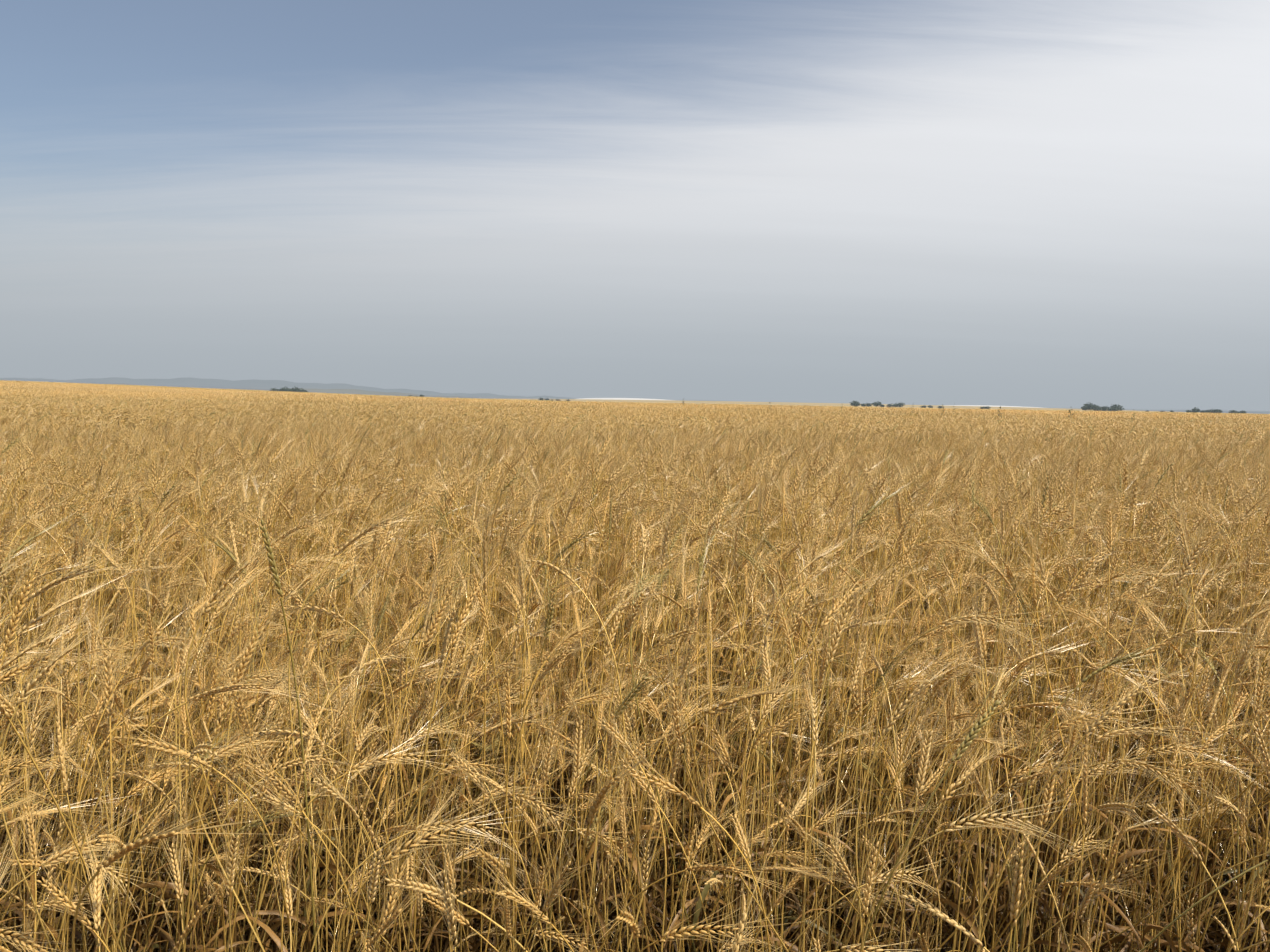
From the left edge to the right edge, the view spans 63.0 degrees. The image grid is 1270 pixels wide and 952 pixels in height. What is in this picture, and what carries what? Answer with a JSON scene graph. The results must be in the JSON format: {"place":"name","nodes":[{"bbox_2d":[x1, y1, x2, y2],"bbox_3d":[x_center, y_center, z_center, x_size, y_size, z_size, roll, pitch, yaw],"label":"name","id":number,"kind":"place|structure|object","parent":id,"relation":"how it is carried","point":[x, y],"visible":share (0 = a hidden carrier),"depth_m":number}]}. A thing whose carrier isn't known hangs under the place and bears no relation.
{"place":"outdoors","nodes":[
{"label":"outdoors","id":0,"kind":"place"},
{"bbox_2d":[51,382,516,398],"bbox_3d":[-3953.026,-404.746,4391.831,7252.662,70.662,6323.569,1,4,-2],"label":"hills","id":1,"kind":"structure","parent":0,"point":[349,391],"depth_m":5891.70},
{"bbox_2d":[0,377,686,400],"bbox_3d":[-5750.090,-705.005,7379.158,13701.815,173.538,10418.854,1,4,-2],"label":"hills","id":2,"kind":"structure","parent":0,"point":[225,384],"depth_m":9771.40},
{"bbox_2d":[580,398,663,399],"bbox_3d":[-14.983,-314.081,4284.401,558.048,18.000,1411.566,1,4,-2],"label":"pale rise","id":3,"kind":"structure","parent":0,"point":[622,398],"depth_m":4289.53},
{"bbox_2d":[0,434,1269,951],"bbox_3d":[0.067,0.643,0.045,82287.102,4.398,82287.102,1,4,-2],"label":"ground","id":4,"kind":"structure","parent":0,"point":[682,800],"depth_m":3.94},
{"bbox_2d":[278,386,289,391],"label":"grove tree","id":5,"kind":"object","parent":4,"relation":"on","point":[283,389],"visible":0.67,"depth_m":410.46},
{"bbox_2d":[288,386,297,391],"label":"grove tree","id":6,"kind":"object","parent":4,"relation":"on","point":[295,389],"visible":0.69,"depth_m":403.55},
{"bbox_2d":[849,401,860,405],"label":"grove tree","id":7,"kind":"object","parent":4,"relation":"on","point":[854,403],"visible":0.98,"depth_m":987.85},
{"bbox_2d":[872,401,881,406],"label":"grove tree","id":8,"kind":"object","parent":4,"relation":"on","point":[876,404],"visible":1,"depth_m":982.67},
{"bbox_2d":[1083,402,1096,410],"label":"grove tree","id":9,"kind":"object","parent":4,"relation":"on","point":[1090,406],"visible":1,"depth_m":795.22},
{"bbox_2d":[1100,406,1109,410],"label":"grove tree","id":10,"kind":"object","parent":4,"relation":"on","point":[1103,408],"visible":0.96,"depth_m":817.94},
{"bbox_2d":[1108,407,1118,410],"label":"grove tree","id":11,"kind":"object","parent":4,"relation":"on","point":[1112,409],"visible":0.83,"depth_m":831.41},
{"bbox_2d":[1109,404,1124,410],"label":"grove tree","id":12,"kind":"object","parent":4,"relation":"on","point":[1118,406],"visible":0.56,"depth_m":868.90},
{"bbox_2d":[1191,407,1199,412],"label":"grove tree","id":13,"kind":"object","parent":4,"relation":"on","point":[1194,410],"visible":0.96,"depth_m":840.36},
{"bbox_2d":[0,0,1269,410],"label":"sky","id":14,"kind":"structure","parent":0,"point":[1024,203]},
{"bbox_2d":[479,398,1169,411],"bbox_3d":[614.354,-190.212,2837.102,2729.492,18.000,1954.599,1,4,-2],"label":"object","id":15,"kind":"structure","parent":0,"point":[782,403],"depth_m":2901.69},
{"bbox_2d":[687,400,1269,413],"bbox_3d":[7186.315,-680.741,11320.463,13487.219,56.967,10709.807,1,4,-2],"label":"hills","id":16,"kind":"structure","parent":0,"point":[1254,412],"depth_m":11567.31},
{"bbox_2d":[945,405,1040,407],"bbox_3d":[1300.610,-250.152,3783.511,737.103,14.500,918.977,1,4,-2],"label":"pale rise","id":17,"kind":"structure","parent":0,"point":[990,406],"depth_m":3736.76}
]}

